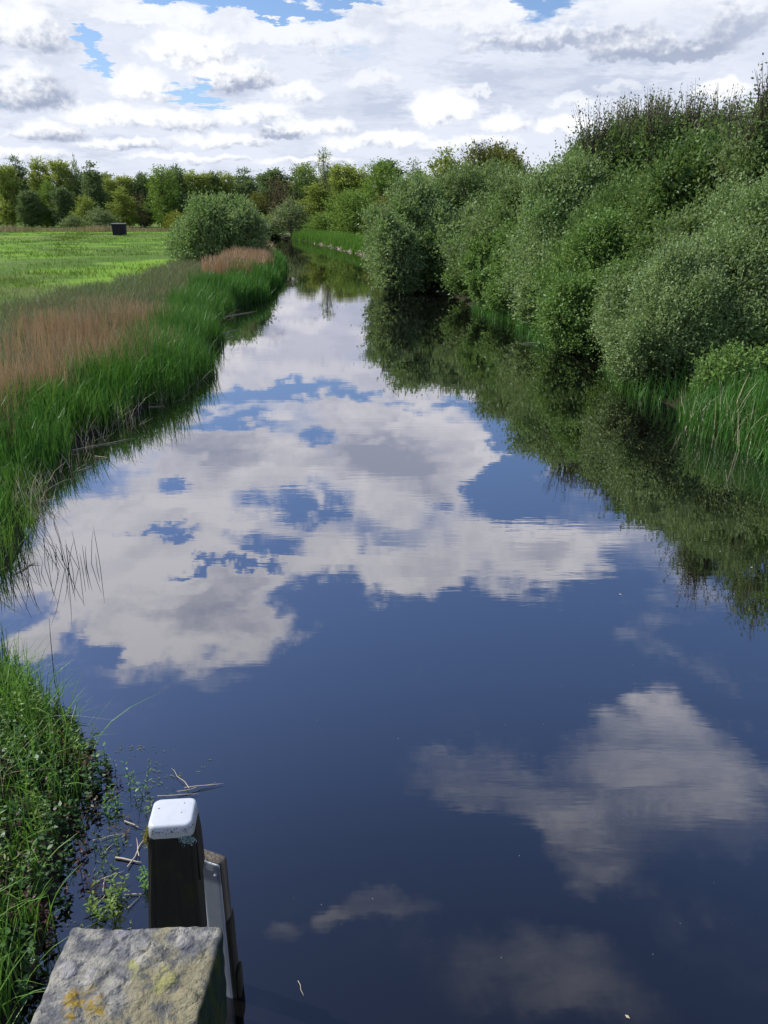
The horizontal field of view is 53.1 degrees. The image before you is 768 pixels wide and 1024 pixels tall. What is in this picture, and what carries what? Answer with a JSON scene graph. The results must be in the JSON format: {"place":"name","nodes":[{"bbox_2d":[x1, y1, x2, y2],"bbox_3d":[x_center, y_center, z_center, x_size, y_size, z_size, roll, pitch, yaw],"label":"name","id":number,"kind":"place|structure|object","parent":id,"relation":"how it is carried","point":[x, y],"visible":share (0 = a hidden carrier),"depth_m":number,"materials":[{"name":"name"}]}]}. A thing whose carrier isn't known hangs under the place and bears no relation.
{"place":"outdoors","nodes":[
{"label":"outdoors","id":0,"kind":"place"},
{"bbox_2d":[0,220,766,1023],"bbox_3d":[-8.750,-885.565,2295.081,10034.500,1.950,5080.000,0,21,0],"label":"ground","id":1,"kind":"structure","parent":0,"point":[138,260],"depth_m":23.41,"materials":[{"name":"plant"}]},
{"bbox_2d":[0,162,25,226],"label":"poplar tree","id":2,"kind":"object","parent":1,"relation":"on","point":[8,197],"visible":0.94,"depth_m":182.03,"materials":[{"name":"green plant"}]},
{"bbox_2d":[5,154,31,225],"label":"alder tree","id":3,"kind":"object","parent":1,"relation":"on","point":[20,174],"visible":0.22,"depth_m":185.51,"materials":[{"name":"green plant"}]},
{"bbox_2d":[0,519,48,575],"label":"rush clump","id":4,"kind":"object","parent":1,"relation":"on","point":[24,558],"visible":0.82,"depth_m":9.15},
{"bbox_2d":[0,444,49,575],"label":"bank grass","id":5,"kind":"structure","parent":1,"relation":"on","point":[21,523],"depth_m":10.50,"materials":[{"name":"plant"}]},
{"bbox_2d":[0,619,54,683],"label":"rush clump","id":6,"kind":"object","parent":1,"relation":"on","point":[15,658],"visible":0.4,"depth_m":6.83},
{"bbox_2d":[15,189,47,227],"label":"alder tree","id":7,"kind":"object","parent":1,"relation":"on","point":[29,209],"visible":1,"depth_m":177.55,"materials":[{"name":"green plant"}]},
{"bbox_2d":[25,156,56,227],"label":"poplar tree","id":8,"kind":"object","parent":1,"relation":"on","point":[34,174],"visible":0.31,"depth_m":187.95,"materials":[{"name":"green plant"}]},
{"bbox_2d":[34,179,57,227],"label":"birch tree","id":9,"kind":"object","parent":1,"relation":"on","point":[46,186],"visible":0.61,"depth_m":182.60,"materials":[{"name":"green plant"}]},
{"bbox_2d":[0,678,94,884],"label":"bank herbs","id":10,"kind":"object","parent":1,"relation":"on","point":[34,820],"visible":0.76,"depth_m":5.52,"materials":[{"name":"green plant"}]},
{"bbox_2d":[0,693,101,914],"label":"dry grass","id":11,"kind":"structure","parent":1,"relation":"on","point":[16,771],"depth_m":5.53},
{"bbox_2d":[0,661,113,1005],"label":"bank herbs","id":12,"kind":"object","parent":1,"relation":"on","point":[57,864],"visible":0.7,"depth_m":5.36,"materials":[{"name":"green plant"}]},
{"bbox_2d":[0,689,117,986],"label":"bank herbs","id":13,"kind":"object","parent":1,"relation":"on","point":[46,911],"visible":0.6,"depth_m":5.01,"materials":[{"name":"green plant"}]},
{"bbox_2d":[40,156,79,225],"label":"poplar tree","id":14,"kind":"object","parent":1,"relation":"on","point":[60,173],"visible":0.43,"depth_m":186.45,"materials":[{"name":"green plant"}]},
{"bbox_2d":[44,186,76,227],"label":"alder tree","id":15,"kind":"object","parent":1,"relation":"on","point":[62,196],"visible":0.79,"depth_m":178.18,"materials":[{"name":"green plant"}]},
{"bbox_2d":[0,613,145,1023],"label":"bank grass","id":16,"kind":"structure","parent":1,"relation":"on","point":[11,675],"depth_m":5.49,"materials":[{"name":"plant"}]},
{"bbox_2d":[56,213,89,229],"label":"willow","id":17,"kind":"object","parent":1,"relation":"on","point":[70,221],"visible":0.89,"depth_m":167.71,"materials":[{"name":"green plant"}]},
{"bbox_2d":[68,154,87,209],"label":"willow","id":18,"kind":"object","parent":1,"relation":"on","point":[76,183],"visible":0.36,"depth_m":189.59,"materials":[{"name":"green plant"}]},
{"bbox_2d":[69,191,97,228],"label":"birch tree","id":19,"kind":"object","parent":1,"relation":"on","point":[86,205],"visible":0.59,"depth_m":172.22,"materials":[{"name":"green plant"}]},
{"bbox_2d":[0,224,174,231],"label":"dry reeds","id":20,"kind":"object","parent":1,"relation":"on","point":[11,228],"visible":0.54,"depth_m":157.01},
{"bbox_2d":[78,159,111,226],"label":"alder tree","id":21,"kind":"object","parent":1,"relation":"on","point":[99,196],"visible":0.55,"depth_m":183.23,"materials":[{"name":"green plant"}]},
{"bbox_2d":[74,206,121,229],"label":"willow","id":22,"kind":"object","parent":1,"relation":"on","point":[98,217],"visible":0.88,"depth_m":168.09,"materials":[{"name":"green plant"}]},
{"bbox_2d":[0,231,202,326],"bbox_3d":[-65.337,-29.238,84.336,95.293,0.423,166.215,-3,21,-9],"label":"meadow grass","id":23,"kind":"structure","parent":1,"relation":"on","point":[80,275],"depth_m":65.24,"materials":[{"name":"plant"}]},
{"bbox_2d":[0,257,214,374],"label":"sedge","id":24,"kind":"object","parent":1,"relation":"on","point":[164,272],"visible":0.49,"depth_m":31.64,"materials":[{"name":"plant"}]},
{"bbox_2d":[0,268,214,448],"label":"sedge","id":25,"kind":"object","parent":1,"relation":"on","point":[152,290],"visible":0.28,"depth_m":25.36,"materials":[{"name":"plant"}]},
{"bbox_2d":[100,174,120,223],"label":"poplar tree","id":26,"kind":"object","parent":1,"relation":"on","point":[108,189],"visible":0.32,"depth_m":194.71,"materials":[{"name":"green plant"}]},
{"bbox_2d":[0,289,236,447],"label":"broad reeds","id":27,"kind":"object","parent":1,"relation":"on","point":[86,403],"visible":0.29,"depth_m":15.81,"materials":[{"name":"plant"}]},
{"bbox_2d":[111,223,126,234],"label":"shed","id":28,"kind":"structure","parent":1,"relation":"on","point":[119,229],"depth_m":131.49,"materials":[{"name":"wood"}]},
{"bbox_2d":[0,301,242,522],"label":"dry reeds","id":29,"kind":"object","parent":1,"relation":"on","point":[31,493],"visible":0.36,"depth_m":12.87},
{"bbox_2d":[106,173,139,226],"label":"poplar tree","id":30,"kind":"object","parent":1,"relation":"on","point":[126,181],"visible":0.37,"depth_m":195.58,"materials":[{"name":"green plant"}]},
{"bbox_2d":[103,186,143,227],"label":"birch tree","id":31,"kind":"object","parent":1,"relation":"on","point":[125,212],"visible":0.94,"depth_m":173.93,"materials":[{"name":"green plant"}]},
{"bbox_2d":[30,926,226,1023],"bbox_3d":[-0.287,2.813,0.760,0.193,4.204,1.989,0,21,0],"label":"bridge rail","id":32,"kind":"object","parent":1,"relation":"on","point":[170,975],"visible":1,"depth_m":0.86,"materials":[{"name":"grey stone"}]},
{"bbox_2d":[0,240,277,448],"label":"dry reeds","id":33,"kind":"object","parent":1,"relation":"on","point":[250,253],"visible":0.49,"depth_m":19.74,"materials":[{"name":"plant"}]},
{"bbox_2d":[130,193,150,226],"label":"bare tree","id":34,"kind":"object","parent":1,"relation":"on","point":[139,213],"visible":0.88,"depth_m":176.93,"materials":[{"name":"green plant"}]},
{"bbox_2d":[130,171,156,227],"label":"alder tree","id":35,"kind":"object","parent":1,"relation":"on","point":[141,188],"visible":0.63,"depth_m":195.84,"materials":[{"name":"green plant"}]},
{"bbox_2d":[0,247,289,522],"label":"reeds","id":36,"kind":"object","parent":1,"relation":"on","point":[256,284],"visible":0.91,"depth_m":17.60,"materials":[{"name":"plant"}]},
{"bbox_2d":[138,163,183,226],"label":"birch tree","id":37,"kind":"object","parent":1,"relation":"on","point":[163,203],"visible":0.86,"depth_m":176.04,"materials":[{"name":"green plant"}]},
{"bbox_2d":[161,209,186,227],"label":"golden bush","id":38,"kind":"object","parent":1,"relation":"on","point":[169,221],"visible":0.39,"depth_m":159.75,"materials":[{"name":"green plant"}]},
{"bbox_2d":[166,163,188,207],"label":"alder tree","id":39,"kind":"object","parent":1,"relation":"on","point":[180,175],"visible":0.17,"depth_m":183.27,"materials":[{"name":"green plant"}]},
{"bbox_2d":[174,192,193,217],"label":"alder tree","id":40,"kind":"object","parent":1,"relation":"on","point":[181,198],"visible":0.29,"depth_m":175.13,"materials":[{"name":"green plant"}]},
{"bbox_2d":[180,168,203,202],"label":"poplar tree","id":41,"kind":"object","parent":1,"relation":"on","point":[189,176],"visible":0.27,"depth_m":184.66,"materials":[{"name":"green plant"}]},
{"bbox_2d":[189,171,222,198],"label":"poplar tree","id":42,"kind":"object","parent":1,"relation":"on","point":[202,177],"visible":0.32,"depth_m":186.68,"materials":[{"name":"green plant"}]},
{"bbox_2d":[202,170,222,199],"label":"alder tree","id":43,"kind":"object","parent":1,"relation":"on","point":[215,180],"visible":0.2,"depth_m":188.06,"materials":[{"name":"green plant"}]},
{"bbox_2d":[155,181,278,260],"bbox_3d":[-11.821,-20.624,56.404,8.188,6.793,7.851,-18,28,-39],"label":"willow","id":44,"kind":"object","parent":1,"relation":"on","point":[213,225],"visible":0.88,"depth_m":54.81,"materials":[{"name":"green plant"}]},
{"bbox_2d":[210,168,239,201],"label":"poplar tree","id":45,"kind":"object","parent":1,"relation":"on","point":[227,181],"visible":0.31,"depth_m":188.59,"materials":[{"name":"green plant"}]},
{"bbox_2d":[231,166,261,194],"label":"alder tree","id":46,"kind":"object","parent":1,"relation":"on","point":[242,178],"visible":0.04,"depth_m":205.12,"materials":[{"name":"green plant"}]},
{"bbox_2d":[234,178,262,203],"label":"alder tree","id":47,"kind":"object","parent":1,"relation":"on","point":[249,188],"visible":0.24,"depth_m":188.02,"materials":[{"name":"green plant"}]},
{"bbox_2d":[245,189,274,216],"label":"oak tree","id":48,"kind":"object","parent":1,"relation":"on","point":[257,198],"visible":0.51,"depth_m":167.87,"materials":[{"name":"green plant"}]},
{"bbox_2d":[259,178,291,218],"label":"tree","id":49,"kind":"object","parent":1,"relation":"on","point":[275,198],"visible":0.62,"depth_m":157.29,"materials":[{"name":"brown plant"}]},
{"bbox_2d":[252,167,299,227],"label":"alder tree","id":50,"kind":"object","parent":1,"relation":"on","point":[269,174],"visible":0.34,"depth_m":168.82,"materials":[{"name":"green plant"}]},
{"bbox_2d":[264,194,316,237],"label":"willow","id":51,"kind":"object","parent":1,"relation":"on","point":[287,216],"visible":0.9,"depth_m":133.47,"materials":[{"name":"green plant"}]},
{"bbox_2d":[284,163,307,224],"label":"thin tree","id":52,"kind":"object","parent":1,"relation":"on","point":[296,186],"visible":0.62,"depth_m":163.38,"materials":[{"name":"green plant"}]},
{"bbox_2d":[289,161,319,228],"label":"poplar tree","id":53,"kind":"object","parent":1,"relation":"on","point":[313,171],"visible":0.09,"depth_m":171.97,"materials":[{"name":"green plant"}]},
{"bbox_2d":[296,162,313,226],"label":"thin tree","id":54,"kind":"object","parent":1,"relation":"on","point":[306,176],"visible":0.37,"depth_m":164.97,"materials":[{"name":"green plant"}]},
{"bbox_2d":[289,180,339,224],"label":"birch tree","id":55,"kind":"object","parent":1,"relation":"on","point":[312,203],"visible":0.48,"depth_m":136.68,"materials":[{"name":"green plant"}]},
{"bbox_2d":[300,210,343,232],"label":"alder bush","id":56,"kind":"object","parent":1,"relation":"on","point":[318,221],"visible":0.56,"depth_m":128.04,"materials":[{"name":"green plant"}]},
{"bbox_2d":[312,147,337,211],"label":"birch tree","id":57,"kind":"object","parent":1,"relation":"on","point":[325,178],"visible":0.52,"depth_m":137.09,"materials":[{"name":"green plant"}]},
{"bbox_2d":[288,228,370,259],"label":"reeds","id":58,"kind":"object","parent":1,"relation":"on","point":[345,240],"visible":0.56,"depth_m":102.30,"materials":[{"name":"plant"}]},
{"bbox_2d":[325,161,369,230],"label":"poplar tree","id":59,"kind":"object","parent":1,"relation":"on","point":[340,176],"visible":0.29,"depth_m":150.60,"materials":[{"name":"green plant"}]},
{"bbox_2d":[320,187,382,236],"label":"alder bush","id":60,"kind":"object","parent":1,"relation":"on","point":[343,219],"visible":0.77,"depth_m":113.82,"materials":[{"name":"green plant"}]},
{"bbox_2d":[341,165,374,231],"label":"poplar tree","id":61,"kind":"object","parent":1,"relation":"on","point":[356,175],"visible":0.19,"depth_m":149.71,"materials":[{"name":"green plant"}]},
{"bbox_2d":[360,190,396,235],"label":"oak tree","id":62,"kind":"object","parent":1,"relation":"on","point":[386,199],"visible":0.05,"depth_m":94.03,"materials":[{"name":"green plant"}]},
{"bbox_2d":[355,156,403,206],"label":"birch tree","id":63,"kind":"object","parent":1,"relation":"on","point":[377,179],"visible":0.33,"depth_m":129.53,"materials":[{"name":"green plant"}]},
{"bbox_2d":[370,158,406,205],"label":"alder tree","id":64,"kind":"object","parent":1,"relation":"on","point":[387,161],"visible":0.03,"depth_m":169.15,"materials":[{"name":"green plant"}]},
{"bbox_2d":[363,197,432,294],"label":"willow","id":65,"kind":"object","parent":1,"relation":"on","point":[396,253],"visible":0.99,"depth_m":40.40,"materials":[{"name":"green plant"}]},
{"bbox_2d":[349,166,459,292],"bbox_3d":[1.643,-15.651,43.476,7.256,7.386,7.526,0,21,0],"label":"willow","id":66,"kind":"object","parent":1,"relation":"on","point":[416,200],"visible":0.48,"depth_m":41.82,"materials":[{"name":"green plant"}]},
{"bbox_2d":[399,157,426,184],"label":"thin tree","id":67,"kind":"object","parent":1,"relation":"on","point":[412,166],"visible":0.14,"depth_m":114.82,"materials":[{"name":"green plant"}]},
{"bbox_2d":[423,142,463,183],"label":"birch tree","id":68,"kind":"object","parent":1,"relation":"on","point":[435,165],"visible":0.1,"depth_m":87.28,"materials":[{"name":"green plant"}]},
{"bbox_2d":[428,194,486,286],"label":"willow","id":69,"kind":"object","parent":1,"relation":"on","point":[452,225],"visible":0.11,"depth_m":40.87,"materials":[{"name":"green plant"}]},
{"bbox_2d":[434,223,481,300],"bbox_3d":[4.464,-12.006,37.207,4.675,4.692,4.536,0,21,0],"label":"alder bush","id":70,"kind":"object","parent":1,"relation":"on","point":[459,286],"visible":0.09,"depth_m":37.01,"materials":[{"name":"green plant"}]},
{"bbox_2d":[420,156,507,249],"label":"willow","id":71,"kind":"object","parent":1,"relation":"on","point":[461,178],"visible":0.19,"depth_m":43.67,"materials":[{"name":"green plant"}]},
{"bbox_2d":[433,159,536,300],"bbox_3d":[6.028,-12.572,35.683,7.385,6.984,7.666,0,21,0],"label":"willow","id":72,"kind":"object","parent":1,"relation":"on","point":[496,208],"visible":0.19,"depth_m":34.60,"materials":[{"name":"green plant"}]},
{"bbox_2d":[452,214,524,307],"bbox_3d":[5.300,-10.637,33.520,4.154,4.612,4.643,-20,29,-41],"label":"alder bush","id":73,"kind":"object","parent":1,"relation":"on","point":[472,260],"visible":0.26,"depth_m":33.04,"materials":[{"name":"green plant"}]},
{"bbox_2d":[457,136,535,188],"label":"oak tree","id":74,"kind":"object","parent":1,"relation":"on","point":[490,152],"visible":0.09,"depth_m":56.56,"materials":[{"name":"green plant"}]},
{"bbox_2d":[475,247,527,316],"bbox_3d":[5.571,-8.918,30.957,3.862,3.718,3.599,0,21,0],"label":"alder bush","id":75,"kind":"object","parent":1,"relation":"on","point":[495,300],"visible":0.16,"depth_m":30.66,"materials":[{"name":"green plant"}]},
{"bbox_2d":[477,147,530,183],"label":"alder tree","id":76,"kind":"object","parent":1,"relation":"on","point":[493,165],"visible":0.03,"depth_m":49.86,"materials":[{"name":"green plant"}]},
{"bbox_2d":[503,224,574,329],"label":"willow","id":77,"kind":"object","parent":1,"relation":"on","point":[523,294],"visible":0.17,"depth_m":27.57,"materials":[{"name":"green plant"}]},
{"bbox_2d":[494,137,621,303],"bbox_3d":[7.410,-10.750,30.546,6.383,7.419,7.377,0,21,0],"label":"willow","id":78,"kind":"object","parent":1,"relation":"on","point":[543,208],"visible":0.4,"depth_m":28.91,"materials":[{"name":"green plant"}]},
{"bbox_2d":[526,257,602,357],"bbox_3d":[5.968,-6.146,23.718,3.018,3.278,3.063,8,22,19],"label":"alder bush","id":79,"kind":"object","parent":1,"relation":"on","point":[562,307],"visible":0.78,"depth_m":23.11,"materials":[{"name":"green plant"}]},
{"bbox_2d":[521,195,635,337],"bbox_3d":[6.994,-7.575,25.086,4.830,5.143,4.765,-16,26,-35],"label":"alder bush","id":80,"kind":"object","parent":1,"relation":"on","point":[596,236],"visible":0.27,"depth_m":24.46,"materials":[{"name":"green plant"}]},
{"bbox_2d":[551,119,617,205],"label":"alder tree","id":81,"kind":"object","parent":1,"relation":"on","point":[576,143],"visible":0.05,"depth_m":30.88,"materials":[{"name":"green plant"}]},
{"bbox_2d":[532,169,652,269],"bbox_3d":[8.100,-9.080,26.997,5.727,6.056,5.804,-10,23,-24],"label":"alder bush","id":82,"kind":"object","parent":1,"relation":"on","point":[616,191],"visible":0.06,"depth_m":26.04,"materials":[{"name":"green plant"}]},
{"bbox_2d":[572,242,644,356],"bbox_3d":[7.269,-5.949,22.507,3.282,3.705,3.940,0,21,0],"label":"alder bush","id":83,"kind":"object","parent":1,"relation":"on","point":[621,265],"visible":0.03,"depth_m":22.21,"materials":[{"name":"green plant"}]},
{"bbox_2d":[468,298,767,464],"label":"reeds","id":84,"kind":"object","parent":1,"relation":"on","point":[761,398],"visible":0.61,"depth_m":14.92,"materials":[{"name":"plant"}]},
{"bbox_2d":[558,83,705,213],"bbox_3d":[10.490,-12.142,31.503,8.668,9.331,8.966,0,21,0],"label":"alder tree","id":85,"kind":"object","parent":1,"relation":"on","point":[635,133],"visible":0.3,"depth_m":29.18,"materials":[{"name":"green plant"}]},
{"bbox_2d":[603,186,722,275],"bbox_3d":[8.717,-6.416,21.601,4.639,5.125,3.828,0,21,0],"label":"willow","id":86,"kind":"object","parent":1,"relation":"on","point":[687,220],"visible":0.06,"depth_m":20.93,"materials":[{"name":"green plant"}]},
{"bbox_2d":[580,221,767,392],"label":"willow","id":87,"kind":"object","parent":1,"relation":"on","point":[672,294],"visible":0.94,"depth_m":17.42,"materials":[{"name":"green plant"}]},
{"bbox_2d":[604,110,744,267],"bbox_3d":[9.650,-8.241,23.486,6.702,7.323,5.787,-9,23,-21],"label":"alder tree","id":88,"kind":"object","parent":1,"relation":"on","point":[680,173],"visible":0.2,"depth_m":22.32,"materials":[{"name":"green plant"}]},
{"bbox_2d":[636,78,756,177],"bbox_3d":[12.910,-11.626,29.337,7.841,8.994,7.362,0,21,0],"label":"alder tree","id":89,"kind":"object","parent":1,"relation":"on","point":[711,115],"visible":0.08,"depth_m":28.32,"materials":[{"name":"green plant"}]},
{"bbox_2d":[628,162,767,361],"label":"willow","id":90,"kind":"object","parent":1,"relation":"on","point":[743,222],"visible":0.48,"depth_m":17.79,"materials":[{"name":"green plant"}]},
{"bbox_2d":[679,366,767,456],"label":"dry reeds","id":91,"kind":"object","parent":1,"relation":"on","point":[720,407],"visible":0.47,"depth_m":14.57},
{"bbox_2d":[685,335,766,401],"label":"sapling","id":92,"kind":"object","parent":1,"relation":"on","point":[728,358],"visible":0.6,"depth_m":15.71,"materials":[{"name":"green plant"}]},
{"bbox_2d":[688,53,767,217],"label":"alder tree","id":93,"kind":"object","parent":1,"relation":"on","point":[755,136],"visible":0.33,"depth_m":19.94,"materials":[{"name":"green plant"}]},
{"bbox_2d":[741,326,767,400],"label":"sapling","id":94,"kind":"object","parent":1,"relation":"on","point":[756,353],"visible":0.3,"depth_m":15.93,"materials":[{"name":"green plant"}]},
{"bbox_2d":[0,238,767,1023],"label":"water","id":95,"kind":"structure","parent":0,"point":[346,618],"depth_m":7.35,"materials":[{"name":"liquid"}]},
{"bbox_2d":[32,518,74,570],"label":"rush clump","id":96,"kind":"object","parent":95,"relation":"in","point":[60,553],"visible":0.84,"depth_m":9.15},
{"bbox_2d":[82,874,106,894],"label":"water plant","id":97,"kind":"object","parent":95,"relation":"in","point":[94,892],"visible":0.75,"depth_m":4.83,"materials":[{"name":"green plant"}]},
{"bbox_2d":[83,864,129,920],"bbox_3d":[-1.740,2.369,4.712,0.306,0.317,0.284,0,21,0],"label":"water plant","id":98,"kind":"object","parent":95,"relation":"in","point":[110,898],"visible":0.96,"depth_m":4.71,"materials":[{"name":"green plant"}]},
{"bbox_2d":[99,784,123,816],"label":"water plant","id":99,"kind":"object","parent":95,"relation":"in","point":[105,804],"visible":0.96,"depth_m":5.50,"materials":[{"name":"green plant"}]},
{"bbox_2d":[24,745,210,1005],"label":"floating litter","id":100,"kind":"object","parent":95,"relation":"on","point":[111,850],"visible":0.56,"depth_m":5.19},
{"bbox_2d":[121,759,151,797],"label":"water plant","id":101,"kind":"object","parent":95,"relation":"in","point":[144,786],"visible":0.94,"depth_m":5.68,"materials":[{"name":"green plant"}]},
{"bbox_2d":[136,865,147,889],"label":"water plant","id":102,"kind":"object","parent":95,"relation":"in","point":[144,875],"visible":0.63,"depth_m":4.88,"materials":[{"name":"green plant"}]},
{"bbox_2d":[142,798,207,928],"bbox_3d":[-1.048,2.602,4.003,0.414,2.653,0.255,0,21,0],"label":"mooring pile","id":103,"kind":"object","parent":95,"relation":"in","point":[172,835],"visible":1,"depth_m":3.55,"materials":[{"name":"brown wood"}]},
{"bbox_2d":[203,849,233,998],"bbox_3d":[-0.881,2.710,4.273,0.150,2.056,0.076,8,23,20],"label":"fender plank","id":104,"kind":"object","parent":95,"relation":"in","point":[217,894],"visible":0.47,"depth_m":3.96,"materials":[{"name":"wood"}]},
{"bbox_2d":[227,908,243,998],"bbox_3d":[-0.800,2.896,4.341,0.045,1.661,0.104,0,21,0],"label":"fender plank","id":105,"kind":"object","parent":95,"relation":"in","point":[237,973],"visible":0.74,"depth_m":4.14,"materials":[{"name":"brown wood"}]},
{"bbox_2d":[0,0,767,185],"label":"sky","id":106,"kind":"structure","parent":0,"point":[127,87],"materials":[{"name":"white"}]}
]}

